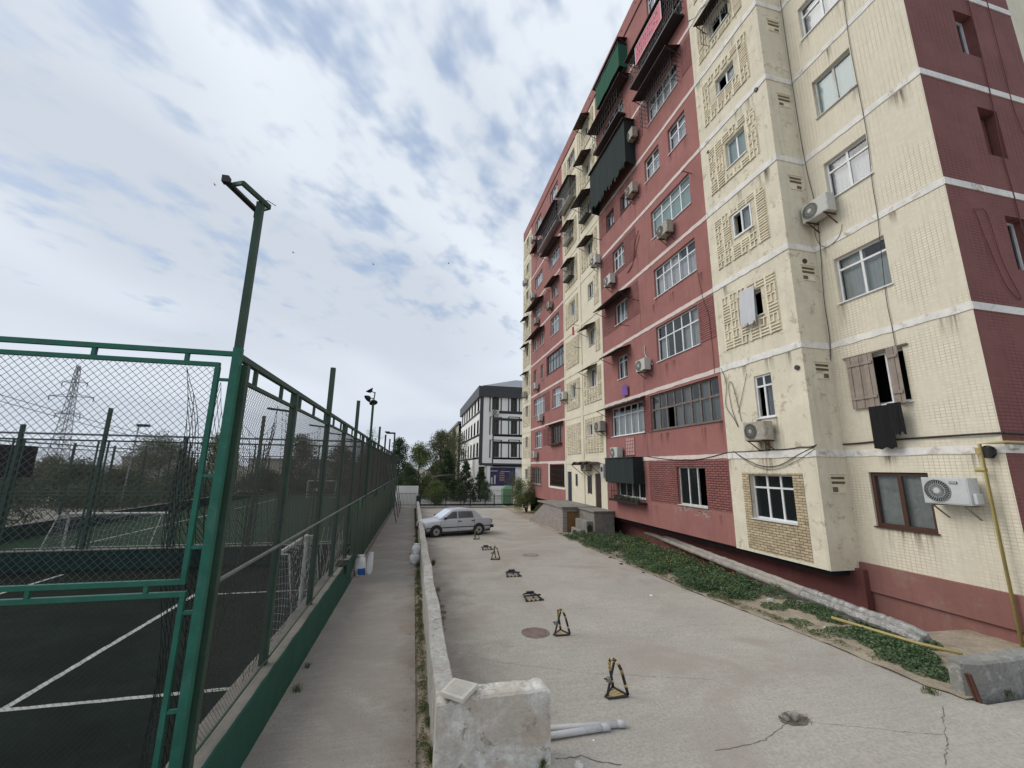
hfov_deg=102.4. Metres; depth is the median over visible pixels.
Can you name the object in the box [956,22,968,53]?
window
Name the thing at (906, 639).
yellow pipe
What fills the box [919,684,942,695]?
grass tuft
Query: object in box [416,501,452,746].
yard wall
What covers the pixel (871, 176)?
cable
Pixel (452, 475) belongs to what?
shelter
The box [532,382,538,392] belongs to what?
air conditioner
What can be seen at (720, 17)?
window
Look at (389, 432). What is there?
floodlight post
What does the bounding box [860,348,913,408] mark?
window
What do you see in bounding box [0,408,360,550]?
divider fence
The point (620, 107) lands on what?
window
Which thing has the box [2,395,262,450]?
overhead cable
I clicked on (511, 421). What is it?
window
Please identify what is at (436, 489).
tree
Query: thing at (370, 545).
kerb
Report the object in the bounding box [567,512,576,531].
door
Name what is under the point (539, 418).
air conditioner
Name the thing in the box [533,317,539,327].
air conditioner
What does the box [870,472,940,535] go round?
window
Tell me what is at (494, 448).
office building
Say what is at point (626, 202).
window
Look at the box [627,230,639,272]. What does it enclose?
cable
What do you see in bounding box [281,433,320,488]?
tree
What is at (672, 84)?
window
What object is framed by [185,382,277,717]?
ball net
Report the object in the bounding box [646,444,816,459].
cable
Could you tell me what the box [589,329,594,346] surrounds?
window
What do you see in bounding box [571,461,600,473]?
porch canopy
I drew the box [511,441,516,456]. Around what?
window
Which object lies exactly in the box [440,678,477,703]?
plastic cover
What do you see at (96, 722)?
court floor
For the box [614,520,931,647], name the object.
heating pipe
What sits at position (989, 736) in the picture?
yard apron
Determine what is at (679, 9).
window
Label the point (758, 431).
air conditioner
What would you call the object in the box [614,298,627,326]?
window
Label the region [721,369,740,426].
cable
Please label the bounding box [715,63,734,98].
window
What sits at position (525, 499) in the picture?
shrub
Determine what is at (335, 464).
tree
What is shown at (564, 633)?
parking barrier
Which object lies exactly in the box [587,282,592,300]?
window
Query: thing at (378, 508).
court fence
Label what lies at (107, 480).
perimeter fence
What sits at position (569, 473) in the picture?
door
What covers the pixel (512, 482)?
tree
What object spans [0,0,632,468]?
sky
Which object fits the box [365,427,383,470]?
tree
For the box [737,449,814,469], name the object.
cable
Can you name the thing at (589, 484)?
notice window
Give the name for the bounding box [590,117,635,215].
awning
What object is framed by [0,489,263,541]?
perimeter wall
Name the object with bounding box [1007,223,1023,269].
window
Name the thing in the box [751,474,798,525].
window
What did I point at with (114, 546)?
court line
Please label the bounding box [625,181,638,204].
air conditioner
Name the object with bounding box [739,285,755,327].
laundry
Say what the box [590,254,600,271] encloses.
air conditioner
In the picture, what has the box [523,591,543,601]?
parking barrier
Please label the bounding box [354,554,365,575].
sack
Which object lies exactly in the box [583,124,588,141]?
window
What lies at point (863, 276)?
window
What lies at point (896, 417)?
laundry
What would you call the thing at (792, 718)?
pothole
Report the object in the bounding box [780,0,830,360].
cable
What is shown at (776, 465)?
cable
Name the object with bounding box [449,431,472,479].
tree
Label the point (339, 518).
ball net
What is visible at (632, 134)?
air conditioner
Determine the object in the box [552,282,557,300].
window
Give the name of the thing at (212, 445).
tree
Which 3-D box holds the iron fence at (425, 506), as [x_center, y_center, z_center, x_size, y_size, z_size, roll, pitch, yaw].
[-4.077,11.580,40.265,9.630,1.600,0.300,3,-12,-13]
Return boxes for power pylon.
[46,365,93,470]
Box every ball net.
[139,367,205,767]
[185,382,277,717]
[245,412,319,662]
[323,439,363,569]
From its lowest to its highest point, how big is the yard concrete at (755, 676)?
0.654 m
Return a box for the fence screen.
[0,444,38,476]
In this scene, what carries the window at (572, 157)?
in the apartment block at (706, 94)
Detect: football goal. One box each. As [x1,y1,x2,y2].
[39,512,170,549]
[272,534,318,636]
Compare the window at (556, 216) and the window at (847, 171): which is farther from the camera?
the window at (556, 216)
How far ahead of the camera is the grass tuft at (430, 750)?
4.54 m
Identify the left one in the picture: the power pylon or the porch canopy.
the power pylon
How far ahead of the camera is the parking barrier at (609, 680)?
5.90 m
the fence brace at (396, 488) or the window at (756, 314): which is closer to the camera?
the window at (756, 314)
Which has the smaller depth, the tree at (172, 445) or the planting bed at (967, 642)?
the planting bed at (967, 642)
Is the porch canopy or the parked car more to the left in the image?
the parked car
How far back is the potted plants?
20.04 m
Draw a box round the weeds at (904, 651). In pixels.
[705,571,949,682]
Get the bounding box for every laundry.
[622,384,627,395]
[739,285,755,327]
[868,405,896,449]
[887,402,906,435]
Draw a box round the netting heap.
[319,519,349,575]
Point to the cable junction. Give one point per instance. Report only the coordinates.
(989, 451)
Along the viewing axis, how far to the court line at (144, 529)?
19.77 m
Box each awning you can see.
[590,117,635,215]
[595,41,627,109]
[604,457,644,483]
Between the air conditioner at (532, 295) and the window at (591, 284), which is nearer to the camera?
the window at (591, 284)
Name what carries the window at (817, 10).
in the apartment block at (706, 94)
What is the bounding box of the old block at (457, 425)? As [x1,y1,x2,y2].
[439,421,461,482]
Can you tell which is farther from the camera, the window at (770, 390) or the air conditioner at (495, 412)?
the air conditioner at (495, 412)
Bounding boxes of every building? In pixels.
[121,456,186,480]
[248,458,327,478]
[459,380,521,498]
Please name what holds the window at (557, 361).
in the apartment block at (706, 94)
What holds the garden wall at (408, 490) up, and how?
on the ground at (792, 596)
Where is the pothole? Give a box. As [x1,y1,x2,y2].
[778,710,811,724]
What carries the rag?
hanging from the base wall at (231, 740)
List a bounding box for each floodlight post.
[168,174,275,767]
[362,388,377,549]
[385,431,395,512]
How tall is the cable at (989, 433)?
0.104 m
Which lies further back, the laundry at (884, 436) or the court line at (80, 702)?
the laundry at (884, 436)
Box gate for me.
[397,492,415,505]
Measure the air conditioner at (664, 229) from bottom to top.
0.860 m
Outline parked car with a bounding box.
[415,507,493,537]
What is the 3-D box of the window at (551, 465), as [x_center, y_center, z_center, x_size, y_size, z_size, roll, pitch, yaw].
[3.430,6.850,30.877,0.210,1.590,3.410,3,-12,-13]
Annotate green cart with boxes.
[501,485,511,503]
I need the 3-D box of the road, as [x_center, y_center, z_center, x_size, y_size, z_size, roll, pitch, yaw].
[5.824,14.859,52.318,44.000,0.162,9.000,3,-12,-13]
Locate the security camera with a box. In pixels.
[1008,444,1020,449]
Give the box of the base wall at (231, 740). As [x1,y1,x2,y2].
[164,555,352,767]
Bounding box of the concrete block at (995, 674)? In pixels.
[947,648,1023,704]
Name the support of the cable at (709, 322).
attached to the apartment block at (706, 94)
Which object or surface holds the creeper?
attached to the old block at (457, 425)
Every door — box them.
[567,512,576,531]
[568,472,571,500]
[596,473,601,507]
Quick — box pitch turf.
[0,491,376,550]
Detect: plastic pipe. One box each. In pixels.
[551,719,625,730]
[551,722,610,739]
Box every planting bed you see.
[502,507,618,543]
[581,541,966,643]
[831,630,1022,698]
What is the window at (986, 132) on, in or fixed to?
in the apartment block at (706, 94)
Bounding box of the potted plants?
[613,494,641,502]
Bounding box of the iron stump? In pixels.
[964,672,982,703]
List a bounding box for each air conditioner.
[492,410,498,415]
[521,391,527,400]
[522,278,526,288]
[530,234,535,243]
[530,292,534,300]
[531,451,537,460]
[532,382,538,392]
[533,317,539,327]
[536,414,542,423]
[546,301,551,312]
[559,391,567,402]
[580,461,591,475]
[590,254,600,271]
[594,421,605,435]
[604,273,616,292]
[610,447,622,457]
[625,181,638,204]
[627,126,638,143]
[636,357,651,378]
[656,219,674,245]
[743,421,773,449]
[801,192,837,232]
[921,477,984,520]
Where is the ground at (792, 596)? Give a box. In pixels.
[6,464,951,693]
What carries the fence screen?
attached to the perimeter fence at (107, 480)
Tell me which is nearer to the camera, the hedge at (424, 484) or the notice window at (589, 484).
the notice window at (589, 484)
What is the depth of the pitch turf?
20.31 m
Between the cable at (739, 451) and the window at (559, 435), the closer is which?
the cable at (739, 451)
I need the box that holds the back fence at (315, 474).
[264,456,399,494]
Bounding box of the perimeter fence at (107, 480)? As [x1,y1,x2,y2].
[0,440,264,525]
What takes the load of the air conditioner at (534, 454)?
attached to the apartment block at (706, 94)
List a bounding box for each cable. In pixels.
[0,401,256,453]
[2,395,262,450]
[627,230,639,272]
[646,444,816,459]
[697,272,714,372]
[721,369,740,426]
[733,446,815,466]
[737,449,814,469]
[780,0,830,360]
[843,0,894,343]
[843,431,1023,444]
[967,0,1023,234]
[973,208,1021,299]
[986,0,1023,132]
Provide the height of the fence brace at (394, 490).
3.828 m
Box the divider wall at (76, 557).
[0,542,349,572]
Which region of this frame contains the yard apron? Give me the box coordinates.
[589,699,1023,767]
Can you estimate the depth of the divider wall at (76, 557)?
12.68 m
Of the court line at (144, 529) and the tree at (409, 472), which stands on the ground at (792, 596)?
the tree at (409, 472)
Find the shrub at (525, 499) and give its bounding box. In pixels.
[510,476,537,512]
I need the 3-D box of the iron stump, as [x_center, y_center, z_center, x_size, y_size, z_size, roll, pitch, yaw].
[6.554,4.320,5.850,0.131,0.371,0.069,1,-12,1]
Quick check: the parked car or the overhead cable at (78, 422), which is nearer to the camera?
the parked car
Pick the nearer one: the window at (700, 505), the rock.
the rock
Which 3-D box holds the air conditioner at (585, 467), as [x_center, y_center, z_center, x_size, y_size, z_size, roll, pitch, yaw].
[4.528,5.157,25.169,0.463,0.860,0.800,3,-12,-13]
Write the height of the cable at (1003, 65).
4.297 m
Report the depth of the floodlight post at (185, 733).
3.74 m
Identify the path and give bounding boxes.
[241,506,415,767]
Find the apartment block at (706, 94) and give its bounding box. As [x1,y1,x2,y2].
[520,0,1023,643]
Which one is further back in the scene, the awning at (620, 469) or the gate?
the gate
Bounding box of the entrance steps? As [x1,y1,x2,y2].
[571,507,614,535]
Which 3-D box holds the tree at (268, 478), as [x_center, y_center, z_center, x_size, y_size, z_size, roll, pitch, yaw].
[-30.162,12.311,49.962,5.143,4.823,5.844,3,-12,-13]
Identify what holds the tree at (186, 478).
on the ground at (792, 596)
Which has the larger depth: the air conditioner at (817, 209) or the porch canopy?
the porch canopy
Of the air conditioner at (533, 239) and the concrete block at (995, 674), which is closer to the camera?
the concrete block at (995, 674)
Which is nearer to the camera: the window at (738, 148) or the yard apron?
the yard apron
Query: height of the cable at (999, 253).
2.204 m
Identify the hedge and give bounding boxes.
[0,473,252,524]
[411,482,477,496]
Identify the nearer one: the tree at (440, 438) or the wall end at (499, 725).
the wall end at (499, 725)
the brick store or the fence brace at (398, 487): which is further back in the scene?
the fence brace at (398, 487)
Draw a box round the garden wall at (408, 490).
[395,486,418,507]
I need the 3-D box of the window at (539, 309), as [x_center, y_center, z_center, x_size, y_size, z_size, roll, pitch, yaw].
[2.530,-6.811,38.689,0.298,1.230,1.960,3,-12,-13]
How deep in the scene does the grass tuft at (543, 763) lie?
4.43 m
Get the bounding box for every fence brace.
[387,463,396,522]
[390,464,398,516]
[393,464,399,512]
[395,465,400,507]
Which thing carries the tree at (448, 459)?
on the road
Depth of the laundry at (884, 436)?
10.21 m
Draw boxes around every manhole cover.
[521,627,549,638]
[523,553,538,556]
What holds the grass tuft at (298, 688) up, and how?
on the path
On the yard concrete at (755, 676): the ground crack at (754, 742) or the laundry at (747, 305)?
the ground crack at (754, 742)
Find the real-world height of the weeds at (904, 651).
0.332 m
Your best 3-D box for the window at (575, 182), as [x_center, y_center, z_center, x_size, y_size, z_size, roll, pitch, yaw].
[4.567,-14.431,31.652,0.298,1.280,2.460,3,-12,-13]
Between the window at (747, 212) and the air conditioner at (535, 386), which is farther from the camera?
the air conditioner at (535, 386)
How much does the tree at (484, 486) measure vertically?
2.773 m
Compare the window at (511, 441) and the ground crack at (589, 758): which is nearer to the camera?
the ground crack at (589, 758)
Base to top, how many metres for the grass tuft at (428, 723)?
0.108 m
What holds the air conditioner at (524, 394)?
attached to the apartment block at (706, 94)
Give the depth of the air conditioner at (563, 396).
29.45 m
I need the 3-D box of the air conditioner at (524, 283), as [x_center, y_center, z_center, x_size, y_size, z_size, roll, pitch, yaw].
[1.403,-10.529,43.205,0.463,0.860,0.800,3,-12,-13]
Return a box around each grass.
[414,508,431,767]
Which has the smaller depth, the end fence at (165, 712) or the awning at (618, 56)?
the end fence at (165, 712)
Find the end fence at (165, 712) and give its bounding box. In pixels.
[0,336,242,767]
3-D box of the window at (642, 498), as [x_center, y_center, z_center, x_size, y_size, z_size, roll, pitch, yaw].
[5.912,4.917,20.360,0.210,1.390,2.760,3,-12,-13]
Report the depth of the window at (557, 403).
32.39 m
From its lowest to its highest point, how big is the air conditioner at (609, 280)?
0.860 m
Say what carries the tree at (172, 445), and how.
on the car park
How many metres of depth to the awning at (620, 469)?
19.86 m
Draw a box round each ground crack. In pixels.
[555,755,620,764]
[715,723,786,750]
[941,706,948,764]
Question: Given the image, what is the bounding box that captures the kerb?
[351,504,395,580]
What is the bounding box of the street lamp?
[119,424,149,507]
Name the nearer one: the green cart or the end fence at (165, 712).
the end fence at (165, 712)
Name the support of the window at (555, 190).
in the apartment block at (706, 94)
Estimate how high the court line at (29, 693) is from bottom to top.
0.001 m
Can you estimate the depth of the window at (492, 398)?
61.77 m
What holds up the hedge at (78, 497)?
on the ground at (792, 596)
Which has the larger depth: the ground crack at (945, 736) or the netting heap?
the netting heap
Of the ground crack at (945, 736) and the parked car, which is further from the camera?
the parked car
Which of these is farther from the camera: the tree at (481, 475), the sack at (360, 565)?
the tree at (481, 475)
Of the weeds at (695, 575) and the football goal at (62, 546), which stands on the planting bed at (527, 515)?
the weeds at (695, 575)
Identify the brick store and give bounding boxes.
[530,500,596,531]
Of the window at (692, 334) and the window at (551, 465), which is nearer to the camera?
the window at (692, 334)
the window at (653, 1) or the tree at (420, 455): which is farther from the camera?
the tree at (420, 455)
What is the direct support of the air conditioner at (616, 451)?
attached to the apartment block at (706, 94)
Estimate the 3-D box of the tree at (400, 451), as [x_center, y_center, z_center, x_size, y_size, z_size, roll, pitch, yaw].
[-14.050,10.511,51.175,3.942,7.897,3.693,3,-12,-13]
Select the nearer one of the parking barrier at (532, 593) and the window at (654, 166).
the parking barrier at (532, 593)
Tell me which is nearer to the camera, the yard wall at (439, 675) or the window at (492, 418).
the yard wall at (439, 675)
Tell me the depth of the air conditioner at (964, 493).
8.63 m
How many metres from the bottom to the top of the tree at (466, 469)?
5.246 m
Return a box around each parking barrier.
[481,545,492,549]
[490,546,499,559]
[505,569,521,576]
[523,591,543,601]
[553,608,570,635]
[604,657,628,699]
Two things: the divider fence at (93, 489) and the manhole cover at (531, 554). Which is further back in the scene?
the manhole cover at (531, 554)
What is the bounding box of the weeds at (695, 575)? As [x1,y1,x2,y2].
[564,530,788,600]
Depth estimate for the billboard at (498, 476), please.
59.96 m
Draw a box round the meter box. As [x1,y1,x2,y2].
[600,464,605,477]
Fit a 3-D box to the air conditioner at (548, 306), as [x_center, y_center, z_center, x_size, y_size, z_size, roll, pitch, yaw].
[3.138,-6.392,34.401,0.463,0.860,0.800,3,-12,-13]
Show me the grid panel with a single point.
(630, 445)
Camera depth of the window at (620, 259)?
23.24 m
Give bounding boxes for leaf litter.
[401,606,429,764]
[435,587,446,631]
[567,533,730,597]
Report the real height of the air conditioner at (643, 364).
0.860 m
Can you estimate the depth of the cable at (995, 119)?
10.33 m
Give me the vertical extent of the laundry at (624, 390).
0.550 m
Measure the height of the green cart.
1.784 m
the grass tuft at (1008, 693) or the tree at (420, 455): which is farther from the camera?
the tree at (420, 455)
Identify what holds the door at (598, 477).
in the apartment block at (706, 94)
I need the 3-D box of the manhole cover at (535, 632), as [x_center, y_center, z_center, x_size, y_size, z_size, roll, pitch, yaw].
[0.477,4.984,8.236,0.577,0.026,0.579,3,-12,-13]
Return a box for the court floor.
[0,562,328,767]
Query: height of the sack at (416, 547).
0.360 m
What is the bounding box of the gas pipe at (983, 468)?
[974,441,1023,647]
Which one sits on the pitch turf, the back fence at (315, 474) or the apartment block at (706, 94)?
the back fence at (315, 474)
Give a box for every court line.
[0,574,63,593]
[0,594,194,710]
[0,687,229,711]
[15,541,320,548]
[58,501,266,549]
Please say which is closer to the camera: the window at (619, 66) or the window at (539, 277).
the window at (619, 66)
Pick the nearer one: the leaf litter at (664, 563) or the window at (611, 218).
the leaf litter at (664, 563)
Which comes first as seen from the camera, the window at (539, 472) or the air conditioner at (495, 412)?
the window at (539, 472)
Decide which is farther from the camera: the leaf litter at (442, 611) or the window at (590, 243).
the window at (590, 243)
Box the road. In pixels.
[421,499,514,503]
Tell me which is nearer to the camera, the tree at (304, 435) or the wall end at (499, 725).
the wall end at (499, 725)
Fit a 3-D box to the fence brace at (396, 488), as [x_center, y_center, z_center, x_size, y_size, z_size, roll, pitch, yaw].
[-9.339,8.488,33.306,0.045,3.892,1.701,-2,-12,12]
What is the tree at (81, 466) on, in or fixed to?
on the ground at (792, 596)
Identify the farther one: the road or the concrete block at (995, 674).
the road
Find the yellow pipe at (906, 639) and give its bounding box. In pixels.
[831,616,962,654]
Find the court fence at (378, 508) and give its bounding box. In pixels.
[195,355,397,754]
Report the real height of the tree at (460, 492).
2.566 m
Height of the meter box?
0.740 m
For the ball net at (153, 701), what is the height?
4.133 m
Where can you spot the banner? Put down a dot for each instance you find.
(649, 31)
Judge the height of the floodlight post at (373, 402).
6.324 m
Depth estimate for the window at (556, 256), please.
34.89 m
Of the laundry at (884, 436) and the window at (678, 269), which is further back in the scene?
the window at (678, 269)
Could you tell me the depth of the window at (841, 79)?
12.32 m
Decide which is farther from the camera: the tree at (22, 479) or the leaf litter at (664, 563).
the tree at (22, 479)
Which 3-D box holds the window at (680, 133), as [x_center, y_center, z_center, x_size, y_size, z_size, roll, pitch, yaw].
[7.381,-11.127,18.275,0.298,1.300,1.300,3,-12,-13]
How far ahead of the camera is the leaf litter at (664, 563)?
14.18 m
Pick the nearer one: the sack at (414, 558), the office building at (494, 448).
the sack at (414, 558)
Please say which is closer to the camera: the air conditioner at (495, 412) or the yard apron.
the yard apron
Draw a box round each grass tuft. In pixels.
[291,682,302,692]
[423,738,432,762]
[424,717,429,726]
[537,759,547,767]
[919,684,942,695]
[1002,688,1018,698]
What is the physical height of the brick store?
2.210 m
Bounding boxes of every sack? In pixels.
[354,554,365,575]
[366,552,373,574]
[410,552,419,564]
[412,543,420,553]
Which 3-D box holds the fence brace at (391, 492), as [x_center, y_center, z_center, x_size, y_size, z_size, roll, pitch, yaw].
[-7.686,7.014,26.349,0.045,3.761,1.701,-2,-12,12]
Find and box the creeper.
[446,428,455,484]
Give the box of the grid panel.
[625,437,634,455]
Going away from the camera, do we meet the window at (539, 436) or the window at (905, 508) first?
the window at (905, 508)
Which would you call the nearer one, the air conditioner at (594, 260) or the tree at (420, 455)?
the air conditioner at (594, 260)
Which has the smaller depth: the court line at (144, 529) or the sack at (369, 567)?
the sack at (369, 567)
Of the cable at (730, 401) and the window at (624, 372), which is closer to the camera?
the cable at (730, 401)
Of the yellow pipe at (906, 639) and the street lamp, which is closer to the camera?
the yellow pipe at (906, 639)
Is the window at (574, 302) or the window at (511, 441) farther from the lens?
the window at (511, 441)
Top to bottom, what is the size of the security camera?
0.109 m
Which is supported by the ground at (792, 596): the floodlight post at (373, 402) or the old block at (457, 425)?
the old block at (457, 425)
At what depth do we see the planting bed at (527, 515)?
32.05 m
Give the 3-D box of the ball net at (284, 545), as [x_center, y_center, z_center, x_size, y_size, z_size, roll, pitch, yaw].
[-3.631,2.338,6.757,0.126,3.561,2.355,3,-12,-13]
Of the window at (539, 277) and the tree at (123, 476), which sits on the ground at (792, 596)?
the tree at (123, 476)
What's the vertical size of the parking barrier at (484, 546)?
0.141 m
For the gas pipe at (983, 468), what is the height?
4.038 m
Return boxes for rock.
[574,760,583,767]
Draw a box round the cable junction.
[982,445,996,457]
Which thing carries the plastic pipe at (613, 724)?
on the yard concrete at (755, 676)
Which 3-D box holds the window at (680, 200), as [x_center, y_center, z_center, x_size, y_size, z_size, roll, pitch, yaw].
[7.140,-7.857,18.479,0.298,1.470,2.960,3,-12,-13]
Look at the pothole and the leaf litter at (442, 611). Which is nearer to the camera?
the pothole
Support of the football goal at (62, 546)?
on the pitch turf
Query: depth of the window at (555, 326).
33.86 m
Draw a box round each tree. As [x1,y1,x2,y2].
[0,463,63,503]
[14,455,108,507]
[33,449,67,478]
[75,465,159,508]
[106,429,212,501]
[159,462,208,500]
[196,432,248,482]
[244,466,280,493]
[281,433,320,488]
[326,443,357,490]
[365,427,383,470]
[390,437,413,485]
[396,462,421,492]
[400,440,440,498]
[421,479,450,504]
[424,428,460,498]
[428,450,466,500]
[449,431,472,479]
[451,461,481,501]
[455,482,468,504]
[469,467,491,501]
[479,480,493,504]
[505,471,516,504]
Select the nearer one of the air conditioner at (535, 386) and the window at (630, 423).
the window at (630, 423)
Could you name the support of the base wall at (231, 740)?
on the ground at (792, 596)
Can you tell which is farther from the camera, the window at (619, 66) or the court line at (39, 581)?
the window at (619, 66)
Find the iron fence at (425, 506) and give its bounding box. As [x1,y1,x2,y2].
[420,494,517,508]
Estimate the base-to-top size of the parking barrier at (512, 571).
0.141 m
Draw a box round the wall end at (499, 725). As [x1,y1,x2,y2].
[432,678,550,767]
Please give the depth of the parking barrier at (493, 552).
15.42 m
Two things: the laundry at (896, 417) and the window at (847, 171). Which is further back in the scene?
the window at (847, 171)
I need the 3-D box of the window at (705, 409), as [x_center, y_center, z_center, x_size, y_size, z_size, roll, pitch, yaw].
[6.984,0.943,16.846,0.298,1.650,4.590,3,-12,-13]
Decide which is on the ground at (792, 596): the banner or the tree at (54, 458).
the tree at (54, 458)
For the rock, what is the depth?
4.45 m
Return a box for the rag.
[335,560,348,572]
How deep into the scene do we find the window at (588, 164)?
28.73 m
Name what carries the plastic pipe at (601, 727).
on the yard concrete at (755, 676)
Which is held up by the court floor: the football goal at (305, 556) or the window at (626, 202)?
the football goal at (305, 556)
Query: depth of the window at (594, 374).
25.74 m
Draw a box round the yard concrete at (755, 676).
[421,508,985,767]
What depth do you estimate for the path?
6.08 m
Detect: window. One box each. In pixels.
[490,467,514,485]
[492,398,498,409]
[492,418,498,433]
[511,421,516,433]
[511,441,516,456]
[531,468,540,484]
[534,396,544,416]
[535,271,541,290]
[535,431,541,448]
[536,216,540,231]
[536,303,540,316]
[545,208,560,234]
[546,345,563,375]
[549,245,559,271]
[550,313,558,337]
[551,182,557,202]
[551,465,563,486]
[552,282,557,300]
[553,386,560,408]
[554,425,561,442]
[566,182,575,198]
[567,151,574,172]
[570,302,574,317]
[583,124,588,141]
[584,162,589,178]
[586,241,591,258]
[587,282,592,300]
[587,475,591,493]
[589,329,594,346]
[589,369,595,388]
[604,97,622,131]
[605,66,624,97]
[606,209,613,231]
[611,401,644,437]
[614,244,624,272]
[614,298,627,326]
[617,354,627,380]
[620,195,629,214]
[620,483,645,499]
[642,0,682,62]
[644,147,659,184]
[647,62,677,126]
[648,0,655,12]
[650,377,721,431]
[651,175,691,240]
[654,240,696,299]
[656,306,700,362]
[668,113,686,155]
[678,467,708,508]
[708,1,728,41]
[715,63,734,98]
[725,128,746,170]
[732,202,753,239]
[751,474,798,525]
[754,290,763,316]
[755,373,776,419]
[800,0,839,41]
[814,50,856,119]
[826,136,873,197]
[836,237,893,304]
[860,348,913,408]
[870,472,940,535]
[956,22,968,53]
[979,116,994,154]
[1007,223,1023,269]
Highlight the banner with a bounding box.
[635,0,661,64]
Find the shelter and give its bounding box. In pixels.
[431,475,467,501]
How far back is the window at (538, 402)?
37.20 m
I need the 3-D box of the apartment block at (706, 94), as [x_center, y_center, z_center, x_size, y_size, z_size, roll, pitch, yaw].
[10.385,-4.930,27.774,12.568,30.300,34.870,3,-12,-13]

